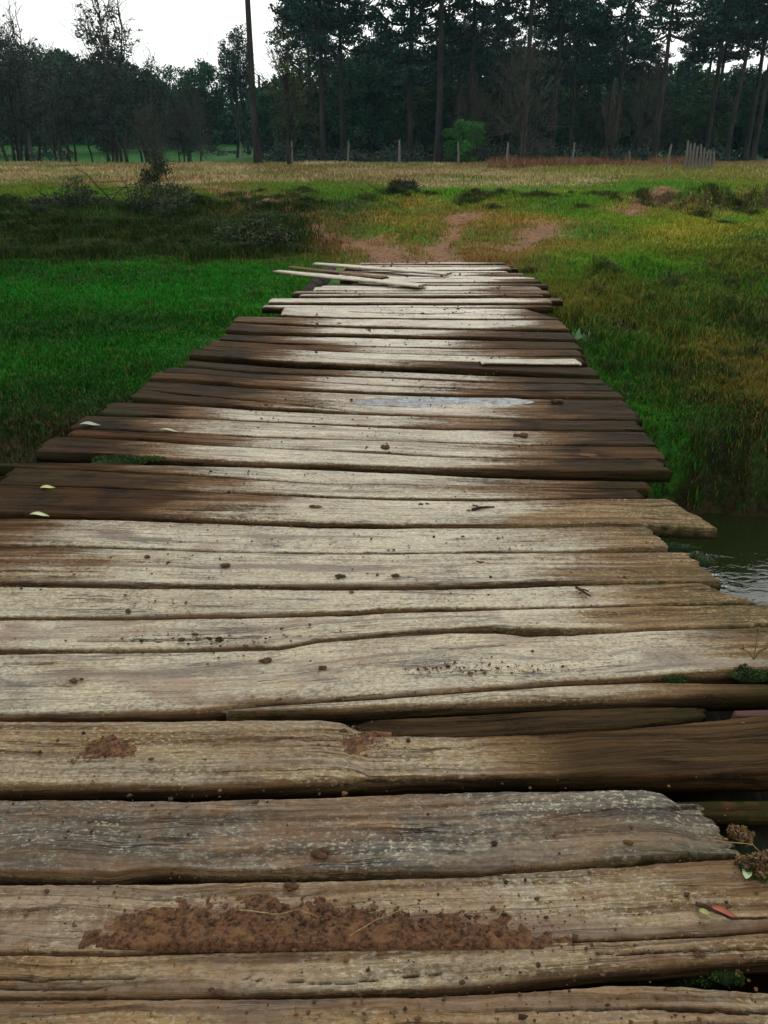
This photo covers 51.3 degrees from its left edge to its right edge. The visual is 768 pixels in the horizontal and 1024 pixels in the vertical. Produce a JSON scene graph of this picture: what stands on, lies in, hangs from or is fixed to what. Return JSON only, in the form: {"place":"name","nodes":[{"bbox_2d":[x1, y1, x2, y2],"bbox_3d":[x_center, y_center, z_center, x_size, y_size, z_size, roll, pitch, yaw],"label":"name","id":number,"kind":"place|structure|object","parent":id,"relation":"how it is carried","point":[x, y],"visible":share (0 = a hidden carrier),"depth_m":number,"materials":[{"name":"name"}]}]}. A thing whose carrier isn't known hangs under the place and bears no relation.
{"place":"outdoors","nodes":[
{"label":"outdoors","id":0,"kind":"place"},
{"bbox_2d":[0,175,767,268],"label":"rough grass","id":1,"kind":"structure","parent":0,"point":[644,223],"depth_m":19.07,"materials":[{"name":"green plant"}]},
{"bbox_2d":[0,138,767,990],"bbox_3d":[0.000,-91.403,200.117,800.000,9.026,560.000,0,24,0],"label":"ground","id":2,"kind":"structure","parent":0,"point":[438,252],"depth_m":12.20,"materials":[{"name":"soil"}]},
{"bbox_2d":[0,0,48,161],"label":"scrub tree","id":3,"kind":"object","parent":2,"relation":"on","point":[7,38],"visible":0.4,"depth_m":73.82,"materials":[{"name":"green plant"}]},
{"bbox_2d":[0,3,61,161],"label":"scrub tree","id":4,"kind":"object","parent":2,"relation":"on","point":[16,76],"visible":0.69,"depth_m":67.42,"materials":[{"name":"green plant"}]},
{"bbox_2d":[0,40,80,154],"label":"broadleaf tree","id":5,"kind":"object","parent":2,"relation":"on","point":[33,133],"visible":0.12,"depth_m":93.12,"materials":[{"name":"green plant"}]},
{"bbox_2d":[4,35,103,161],"bbox_3d":[-26.811,-33.354,65.003,8.293,9.852,8.530,0,24,1],"label":"scrub tree","id":6,"kind":"object","parent":2,"relation":"on","point":[57,91],"visible":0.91,"depth_m":64.50,"materials":[{"name":"green plant"}]},
{"bbox_2d":[12,175,130,214],"bbox_3d":[-7.719,-7.120,18.157,2.610,0.952,2.969,9,26,20],"label":"bank bush","id":7,"kind":"object","parent":2,"relation":"on","point":[80,193],"visible":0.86,"depth_m":18.23,"materials":[{"name":"green plant"}]},
{"bbox_2d":[55,42,136,162],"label":"scrub tree","id":8,"kind":"object","parent":2,"relation":"on","point":[97,117],"visible":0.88,"depth_m":65.98,"materials":[{"name":"green plant"}]},
{"bbox_2d":[48,0,148,162],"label":"scrub tree","id":9,"kind":"object","parent":2,"relation":"on","point":[105,40],"visible":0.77,"depth_m":67.09,"materials":[{"name":"green plant"}]},
{"bbox_2d":[74,46,152,151],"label":"broadleaf tree","id":10,"kind":"object","parent":2,"relation":"on","point":[129,131],"visible":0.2,"depth_m":97.26,"materials":[{"name":"green plant"}]},
{"bbox_2d":[68,138,185,203],"bbox_3d":[-5.803,-7.968,18.989,1.976,1.710,2.442,19,31,36],"label":"bank bush","id":11,"kind":"object","parent":2,"relation":"on","point":[157,169],"visible":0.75,"depth_m":19.24,"materials":[{"name":"green plant"}]},
{"bbox_2d":[108,35,179,162],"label":"scrub tree","id":12,"kind":"object","parent":2,"relation":"on","point":[143,93],"visible":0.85,"depth_m":67.06,"materials":[{"name":"green plant"}]},
{"bbox_2d":[124,97,170,160],"bbox_3d":[-19.463,-30.424,64.651,4.147,5.667,5.419,4,25,9],"label":"leafless tree","id":13,"kind":"object","parent":2,"relation":"on","point":[141,133],"visible":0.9,"depth_m":64.75,"materials":[{"name":"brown plant"}]},
{"bbox_2d":[105,178,199,219],"bbox_3d":[-5.322,-6.946,17.982,2.230,1.016,3.228,0,24,0],"label":"bank bush","id":14,"kind":"object","parent":2,"relation":"on","point":[168,192],"visible":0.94,"depth_m":17.84,"materials":[{"name":"green plant"}]},
{"bbox_2d":[0,236,342,463],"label":"lawn grass","id":15,"kind":"structure","parent":2,"relation":"on","point":[94,325],"depth_m":8.80,"materials":[{"name":"green plant"}]},
{"bbox_2d":[145,64,200,148],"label":"broadleaf tree","id":16,"kind":"object","parent":2,"relation":"on","point":[167,71],"visible":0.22,"depth_m":103.86,"materials":[{"name":"green plant"}]},
{"bbox_2d":[0,192,350,268],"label":"scrub tussocks","id":17,"kind":"object","parent":2,"relation":"on","point":[56,225],"visible":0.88,"depth_m":16.29,"materials":[{"name":"green plant"}]},
{"bbox_2d":[155,80,203,161],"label":"scrub tree","id":18,"kind":"object","parent":2,"relation":"on","point":[183,141],"visible":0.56,"depth_m":78.83,"materials":[{"name":"green plant"}]},
{"bbox_2d":[158,83,218,161],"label":"leafless tree","id":19,"kind":"object","parent":2,"relation":"on","point":[187,115],"visible":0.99,"depth_m":75.14,"materials":[{"name":"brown plant"}]},
{"bbox_2d":[175,46,234,147],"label":"broadleaf tree","id":20,"kind":"object","parent":2,"relation":"on","point":[204,73],"visible":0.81,"depth_m":98.20,"materials":[{"name":"green plant"}]},
{"bbox_2d":[211,27,247,157],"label":"slender tree","id":21,"kind":"object","parent":2,"relation":"on","point":[232,77],"visible":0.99,"depth_m":85.99,"materials":[{"name":"green plant"}]},
{"bbox_2d":[225,23,257,154],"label":"slender tree","id":22,"kind":"object","parent":2,"relation":"on","point":[242,49],"visible":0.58,"depth_m":90.83,"materials":[{"name":"green plant"}]},
{"bbox_2d":[204,214,296,248],"bbox_3d":[-2.505,-5.224,15.139,1.555,0.762,2.087,-9,26,-18],"label":"bank bush","id":23,"kind":"object","parent":2,"relation":"on","point":[267,234],"visible":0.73,"depth_m":14.77,"materials":[{"name":"green plant"}]},
{"bbox_2d":[245,0,262,163],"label":"araucaria tree","id":24,"kind":"object","parent":2,"relation":"on","point":[257,156],"visible":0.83,"depth_m":58.38,"materials":[{"name":"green plant"}]},
{"bbox_2d":[237,83,286,155],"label":"broadleaf tree","id":25,"kind":"object","parent":2,"relation":"on","point":[264,132],"visible":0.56,"depth_m":89.05,"materials":[{"name":"green plant"}]},
{"bbox_2d":[241,3,326,165],"bbox_3d":[-5.965,-28.493,53.389,5.609,10.190,6.106,6,25,12],"label":"mossy tree","id":26,"kind":"object","parent":2,"relation":"on","point":[285,67],"visible":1,"depth_m":52.78,"materials":[{"name":"green plant"}]},
{"bbox_2d":[263,71,333,155],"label":"broadleaf tree","id":27,"kind":"object","parent":2,"relation":"on","point":[298,139],"visible":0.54,"depth_m":81.74,"materials":[{"name":"green plant"}]},
{"bbox_2d":[263,4,349,160],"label":"araucaria tree","id":28,"kind":"object","parent":2,"relation":"on","point":[300,47],"visible":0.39,"depth_m":79.75,"materials":[{"name":"green plant"}]},
{"bbox_2d":[268,0,369,160],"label":"araucaria tree","id":29,"kind":"object","parent":2,"relation":"on","point":[297,16],"visible":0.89,"depth_m":70.31,"materials":[{"name":"green plant"}]},
{"bbox_2d":[274,0,368,140],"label":"araucaria tree","id":30,"kind":"object","parent":2,"relation":"on","point":[335,34],"visible":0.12,"depth_m":92.68,"materials":[{"name":"green plant"}]},
{"bbox_2d":[296,58,362,152],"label":"broadleaf tree","id":31,"kind":"object","parent":2,"relation":"on","point":[334,141],"visible":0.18,"depth_m":84.81,"materials":[{"name":"green plant"}]},
{"bbox_2d":[290,0,396,154],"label":"araucaria tree","id":32,"kind":"object","parent":2,"relation":"on","point":[339,47],"visible":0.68,"depth_m":72.89,"materials":[{"name":"green plant"}]},
{"bbox_2d":[317,46,406,160],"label":"broadleaf tree","id":33,"kind":"object","parent":2,"relation":"on","point":[370,118],"visible":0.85,"depth_m":79.22,"materials":[{"name":"green plant"}]},
{"bbox_2d":[344,38,408,151],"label":"araucaria tree","id":34,"kind":"object","parent":2,"relation":"on","point":[368,57],"visible":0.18,"depth_m":83.44,"materials":[{"name":"green plant"}]},
{"bbox_2d":[0,129,766,162],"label":"undergrowth","id":35,"kind":"object","parent":2,"relation":"on","point":[279,154],"visible":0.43,"depth_m":72.81,"materials":[{"name":"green plant"}]},
{"bbox_2d":[0,262,767,1023],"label":"wooden bridge","id":36,"kind":"structure","parent":2,"relation":"on","point":[606,722],"depth_m":2.48,"materials":[{"name":"brown wood"}]},
{"bbox_2d":[78,734,137,761],"bbox_3d":[-0.754,0.652,2.208,0.187,0.016,0.140,0,24,0],"label":"soil heap","id":37,"kind":"object","parent":36,"relation":"on","point":[100,746],"visible":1,"depth_m":2.20,"materials":[{"name":"brown soil"}]},
{"bbox_2d":[91,454,164,464],"bbox_3d":[-1.372,-0.276,4.276,0.435,0.067,0.095,0,24,0],"label":"moss tuft","id":38,"kind":"object","parent":36,"relation":"on","point":[123,459],"visible":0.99,"depth_m":4.26,"materials":[{"name":"green plant"}]},
{"bbox_2d":[78,894,572,952],"bbox_3d":[-0.119,0.870,1.708,1.030,0.029,0.136,0,24,0],"label":"soil heap","id":39,"kind":"object","parent":36,"relation":"on","point":[187,932],"visible":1,"depth_m":1.67,"materials":[{"name":"brown soil"}]},
{"bbox_2d":[288,266,388,278],"bbox_3d":[-0.657,-3.202,10.675,1.826,0.026,0.152,20,31,38],"label":"loose plank","id":40,"kind":"object","parent":36,"relation":"on","point":[340,272],"visible":1,"depth_m":10.57,"materials":[{"name":"brown wood"}]},
{"bbox_2d":[273,270,426,287],"bbox_3d":[-0.483,-2.952,10.093,2.230,0.028,0.217,14,28,28],"label":"loose plank","id":41,"kind":"object","parent":36,"relation":"on","point":[365,280],"visible":1,"depth_m":9.99,"materials":[{"name":"brown wood"}]},
{"bbox_2d":[342,731,391,755],"bbox_3d":[-0.076,0.647,2.219,0.194,0.017,0.131,0,24,0],"label":"soil heap","id":42,"kind":"object","parent":36,"relation":"on","point":[357,746],"visible":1,"depth_m":2.22,"materials":[{"name":"brown soil"}]},
{"bbox_2d":[312,262,451,275],"bbox_3d":[-0.069,-3.338,10.963,2.112,0.031,0.210,12,27,25],"label":"loose plank","id":43,"kind":"object","parent":36,"relation":"on","point":[416,271],"visible":1,"depth_m":10.88,"materials":[{"name":"brown wood"}]},
{"bbox_2d":[0,257,764,1023],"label":"soil crumbs","id":44,"kind":"object","parent":36,"relation":"on","point":[324,911],"visible":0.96,"depth_m":1.77,"materials":[{"name":"brown soil"}]},
{"bbox_2d":[351,397,532,407],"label":"rain puddle","id":45,"kind":"object","parent":36,"relation":"on","point":[416,402],"visible":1,"depth_m":5.28,"materials":[{"name":"liquid"}]},
{"bbox_2d":[660,674,690,682],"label":"moss tuft","id":46,"kind":"object","parent":36,"relation":"attached to","point":[673,678],"visible":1,"depth_m":2.50,"materials":[{"name":"green plant"}]},
{"bbox_2d":[666,542,703,552],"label":"moss tuft","id":47,"kind":"object","parent":36,"relation":"attached to","point":[676,547],"visible":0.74,"depth_m":3.40,"materials":[{"name":"green plant"}]},
{"bbox_2d":[675,976,711,988],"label":"moss tuft","id":48,"kind":"object","parent":36,"relation":"on","point":[700,980],"visible":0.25,"depth_m":1.65,"materials":[{"name":"green plant"}]},
{"bbox_2d":[687,551,716,567],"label":"moss tuft","id":49,"kind":"object","parent":36,"relation":"on","point":[704,560],"visible":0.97,"depth_m":3.25,"materials":[{"name":"green plant"}]},
{"bbox_2d":[706,969,745,986],"bbox_3d":[0.700,0.951,1.652,0.080,0.042,0.060,0,24,0],"label":"moss tuft","id":50,"kind":"object","parent":36,"relation":"attached to","point":[725,978],"visible":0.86,"depth_m":1.63,"materials":[{"name":"green plant"}]},
{"bbox_2d":[695,901,767,919],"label":"twig","id":51,"kind":"object","parent":36,"relation":"on","point":[698,904],"visible":1,"depth_m":1.71,"materials":[{"name":"brown wood"}]},
{"bbox_2d":[726,824,754,847],"bbox_3d":[0.880,0.798,1.976,0.069,0.048,0.067,19,30,36],"label":"moss tuft","id":52,"kind":"object","parent":36,"relation":"on","point":[744,835],"visible":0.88,"depth_m":1.96,"materials":[{"name":"brown plant"}]},
{"bbox_2d":[730,663,767,684],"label":"moss tuft","id":53,"kind":"object","parent":36,"relation":"on","point":[748,675],"visible":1,"depth_m":2.52,"materials":[{"name":"green plant"}]},
{"bbox_2d":[730,710,767,718],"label":"brick fragment","id":54,"kind":"object","parent":36,"relation":"on","point":[747,714],"visible":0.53,"depth_m":2.37,"materials":[{"name":"brown ceramic"}]},
{"bbox_2d":[734,849,767,883],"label":"dried flower head","id":55,"kind":"object","parent":36,"relation":"on","point":[757,865],"visible":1,"depth_m":1.82},
{"bbox_2d":[0,45,767,145],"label":"wood","id":56,"kind":"object","parent":2,"relation":"on","point":[224,126],"visible":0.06,"depth_m":116.23,"materials":[{"name":"green plant"}]},
{"bbox_2d":[358,176,429,195],"bbox_3d":[0.662,-9.924,24.505,1.820,0.717,2.845,21,31,38],"label":"bank bush","id":57,"kind":"object","parent":2,"relation":"on","point":[394,185],"visible":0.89,"depth_m":23.87,"materials":[{"name":"green plant"}]},
{"bbox_2d":[362,0,461,155],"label":"araucaria tree","id":58,"kind":"object","parent":2,"relation":"on","point":[394,53],"visible":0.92,"depth_m":68.53,"materials":[{"name":"green plant"}]},
{"bbox_2d":[399,50,467,156],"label":"broadleaf tree","id":59,"kind":"object","parent":2,"relation":"on","point":[449,89],"visible":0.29,"depth_m":86.22,"materials":[{"name":"green plant"}]},
{"bbox_2d":[405,0,471,162],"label":"araucaria tree","id":60,"kind":"object","parent":2,"relation":"on","point":[437,158],"visible":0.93,"depth_m":65.28,"materials":[{"name":"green plant"}]},
{"bbox_2d":[423,24,496,144],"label":"araucaria tree","id":61,"kind":"object","parent":2,"relation":"on","point":[466,60],"visible":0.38,"depth_m":76.11,"materials":[{"name":"green plant"}]},
{"bbox_2d":[440,116,485,162],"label":"round bush","id":62,"kind":"object","parent":2,"relation":"on","point":[465,129],"visible":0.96,"depth_m":65.01,"materials":[{"name":"green plant"}]},
{"bbox_2d":[428,49,503,147],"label":"broadleaf tree","id":63,"kind":"object","parent":2,"relation":"on","point":[465,83],"visible":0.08,"depth_m":87.23,"materials":[{"name":"green plant"}]},
{"bbox_2d":[412,0,534,161],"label":"araucaria tree","id":64,"kind":"object","parent":2,"relation":"on","point":[504,26],"visible":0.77,"depth_m":68.74,"materials":[{"name":"green plant"}]},
{"bbox_2d":[444,62,507,161],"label":"leafless tree","id":65,"kind":"object","parent":2,"relation":"on","point":[462,106],"visible":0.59,"depth_m":69.29,"materials":[{"name":"brown plant"}]},
{"bbox_2d":[186,182,767,227],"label":"lip tussocks","id":66,"kind":"object","parent":2,"relation":"on","point":[473,194],"visible":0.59,"depth_m":23.08,"materials":[{"name":"green plant"}]},
{"bbox_2d":[449,2,522,159],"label":"araucaria tree","id":67,"kind":"object","parent":2,"relation":"on","point":[481,19],"visible":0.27,"depth_m":78.71,"materials":[{"name":"green plant"}]},
{"bbox_2d":[459,3,527,99],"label":"araucaria tree","id":68,"kind":"object","parent":2,"relation":"on","point":[499,49],"visible":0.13,"depth_m":85.82,"materials":[{"name":"green plant"}]},
{"bbox_2d":[467,59,541,154],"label":"broadleaf tree","id":69,"kind":"object","parent":2,"relation":"on","point":[495,128],"visible":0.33,"depth_m":84.70,"materials":[{"name":"green plant"}]},
{"bbox_2d":[475,47,539,158],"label":"araucaria tree","id":70,"kind":"object","parent":2,"relation":"on","point":[496,58],"visible":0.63,"depth_m":74.91,"materials":[{"name":"green plant"}]},
{"bbox_2d":[465,25,580,159],"bbox_3d":[9.301,-29.842,58.511,9.048,10.322,6.924,-13,27,-27],"label":"leafless tree","id":71,"kind":"object","parent":2,"relation":"on","point":[519,101],"visible":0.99,"depth_m":58.50,"materials":[{"name":"grey plant"}]},
{"bbox_2d":[501,0,566,159],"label":"araucaria tree","id":72,"kind":"object","parent":2,"relation":"on","point":[531,6],"visible":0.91,"depth_m":62.44,"materials":[{"name":"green plant"}]},
{"bbox_2d":[506,53,580,154],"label":"broadleaf tree","id":73,"kind":"object","parent":2,"relation":"on","point":[562,134],"visible":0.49,"depth_m":81.42,"materials":[{"name":"green plant"}]},
{"bbox_2d":[508,27,583,113],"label":"araucaria tree","id":74,"kind":"object","parent":2,"relation":"on","point":[538,35],"visible":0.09,"depth_m":89.89,"materials":[{"name":"green plant"}]},
{"bbox_2d":[512,0,619,160],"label":"araucaria tree","id":75,"kind":"object","parent":2,"relation":"on","point":[588,21],"visible":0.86,"depth_m":66.58,"materials":[{"name":"green plant"}]},
{"bbox_2d":[550,87,590,149],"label":"broadleaf tree","id":76,"kind":"object","parent":2,"relation":"on","point":[579,139],"visible":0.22,"depth_m":92.04,"materials":[{"name":"green plant"}]},
{"bbox_2d":[532,0,614,156],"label":"araucaria tree","id":77,"kind":"object","parent":2,"relation":"on","point":[569,38],"visible":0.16,"depth_m":84.33,"materials":[{"name":"green plant"}]},
{"bbox_2d":[536,16,619,160],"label":"araucaria tree","id":78,"kind":"object","parent":2,"relation":"on","point":[578,44],"visible":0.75,"depth_m":71.32,"materials":[{"name":"green plant"}]},
{"bbox_2d":[481,154,698,169],"bbox_3d":[15.057,-23.660,53.963,18.062,0.993,15.566,0,24,0],"label":"dead brush","id":79,"kind":"object","parent":2,"relation":"on","point":[522,162],"visible":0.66,"depth_m":51.56,"materials":[{"name":"brown plant"}]},
{"bbox_2d":[560,46,621,154],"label":"araucaria tree","id":80,"kind":"object","parent":2,"relation":"on","point":[599,80],"visible":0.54,"depth_m":80.38,"materials":[{"name":"green plant"}]},
{"bbox_2d":[573,82,631,152],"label":"broadleaf tree","id":81,"kind":"object","parent":2,"relation":"on","point":[591,128],"visible":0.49,"depth_m":89.19,"materials":[{"name":"green plant"}]},
{"bbox_2d":[590,72,626,159],"bbox_3d":[15.862,-27.084,55.812,2.097,6.561,2.372,-14,28,-28],"label":"leafless tree","id":82,"kind":"object","parent":2,"relation":"on","point":[609,126],"visible":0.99,"depth_m":55.65,"materials":[{"name":"brown plant"}]},
{"bbox_2d":[459,242,767,513],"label":"bank grass","id":83,"kind":"structure","parent":2,"relation":"on","point":[578,310],"depth_m":8.73,"materials":[{"name":"green plant"}]},
{"bbox_2d":[580,18,649,150],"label":"araucaria tree","id":84,"kind":"object","parent":2,"relation":"on","point":[620,29],"visible":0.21,"depth_m":83.17,"materials":[{"name":"green plant"}]},
{"bbox_2d":[581,0,684,160],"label":"araucaria tree","id":85,"kind":"object","parent":2,"relation":"on","point":[630,13],"visible":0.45,"depth_m":70.57,"materials":[{"name":"green plant"}]},
{"bbox_2d":[605,78,667,153],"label":"broadleaf tree","id":86,"kind":"object","parent":2,"relation":"on","point":[631,126],"visible":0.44,"depth_m":85.48,"materials":[{"name":"green plant"}]},
{"bbox_2d":[608,41,676,156],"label":"araucaria tree","id":87,"kind":"object","parent":2,"relation":"on","point":[645,51],"visible":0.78,"depth_m":78.19,"materials":[{"name":"green plant"}]},
{"bbox_2d":[611,45,688,159],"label":"leafless tree","id":88,"kind":"object","parent":2,"relation":"on","point":[651,86],"visible":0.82,"depth_m":70.93,"materials":[{"name":"grey plant"}]},
{"bbox_2d":[627,0,718,158],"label":"araucaria tree","id":89,"kind":"object","parent":2,"relation":"on","point":[670,16],"visible":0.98,"depth_m":60.17,"materials":[{"name":"green plant"}]},
{"bbox_2d":[645,73,701,154],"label":"broadleaf tree","id":90,"kind":"object","parent":2,"relation":"on","point":[679,91],"visible":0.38,"depth_m":86.82,"materials":[{"name":"green plant"}]},
{"bbox_2d":[672,55,704,83],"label":"araucaria tree","id":91,"kind":"object","parent":2,"relation":"on","point":[688,67],"visible":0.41,"depth_m":98.15,"materials":[{"name":"green plant"}]},
{"bbox_2d":[683,141,714,168],"bbox_3d":[16.962,-19.119,42.946,1.670,1.494,0.192,0,24,0],"label":"picket fence","id":92,"kind":"object","parent":2,"relation":"on","point":[691,160],"visible":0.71,"depth_m":42.93,"materials":[{"name":"grey wood"}]},
{"bbox_2d":[666,66,741,155],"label":"broadleaf tree","id":93,"kind":"object","parent":2,"relation":"on","point":[692,118],"visible":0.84,"depth_m":80.01,"materials":[{"name":"green plant"}]},
{"bbox_2d":[677,18,751,144],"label":"araucaria tree","id":94,"kind":"object","parent":2,"relation":"on","point":[688,54],"visible":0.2,"depth_m":90.63,"materials":[{"name":"green plant"}]},
{"bbox_2d":[671,0,767,159],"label":"araucaria tree","id":95,"kind":"object","parent":2,"relation":"on","point":[696,40],"visible":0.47,"depth_m":70.07,"materials":[{"name":"green plant"}]},
{"bbox_2d":[681,0,767,114],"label":"araucaria tree","id":96,"kind":"object","parent":2,"relation":"on","point":[703,54],"visible":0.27,"depth_m":80.14,"materials":[{"name":"green plant"}]},
{"bbox_2d":[704,0,767,161],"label":"araucaria tree","id":97,"kind":"object","parent":2,"relation":"on","point":[751,32],"visible":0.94,"depth_m":64.10,"materials":[{"name":"green plant"}]},
{"bbox_2d":[710,63,767,157],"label":"broadleaf tree","id":98,"kind":"object","parent":2,"relation":"on","point":[737,142],"visible":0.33,"depth_m":85.10,"materials":[{"name":"green plant"}]},
{"bbox_2d":[718,0,767,160],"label":"araucaria tree","id":99,"kind":"object","parent":2,"relation":"on","point":[745,156],"visible":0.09,"depth_m":72.65,"materials":[{"name":"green plant"}]},
{"bbox_2d":[728,0,767,160],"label":"araucaria tree","id":100,"kind":"object","parent":2,"relation":"on","point":[753,154],"visible":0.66,"depth_m":65.35,"materials":[{"name":"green plant"}]},
{"bbox_2d":[729,70,767,158],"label":"broadleaf tree","id":101,"kind":"object","parent":2,"relation":"on","point":[746,105],"visible":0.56,"depth_m":80.68,"materials":[{"name":"green plant"}]},
{"bbox_2d":[0,159,767,188],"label":"field grass","id":102,"kind":"structure","parent":0,"point":[303,175],"depth_m":39.55,"materials":[{"name":"plant"}]},
{"bbox_2d":[0,0,767,125],"label":"sky","id":103,"kind":"structure","parent":0,"point":[169,27],"materials":[{"name":"white"}]},
{"bbox_2d":[312,513,767,798],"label":"creek water","id":104,"kind":"structure","parent":0,"point":[737,547],"depth_m":5.91,"materials":[{"name":"black liquid"}]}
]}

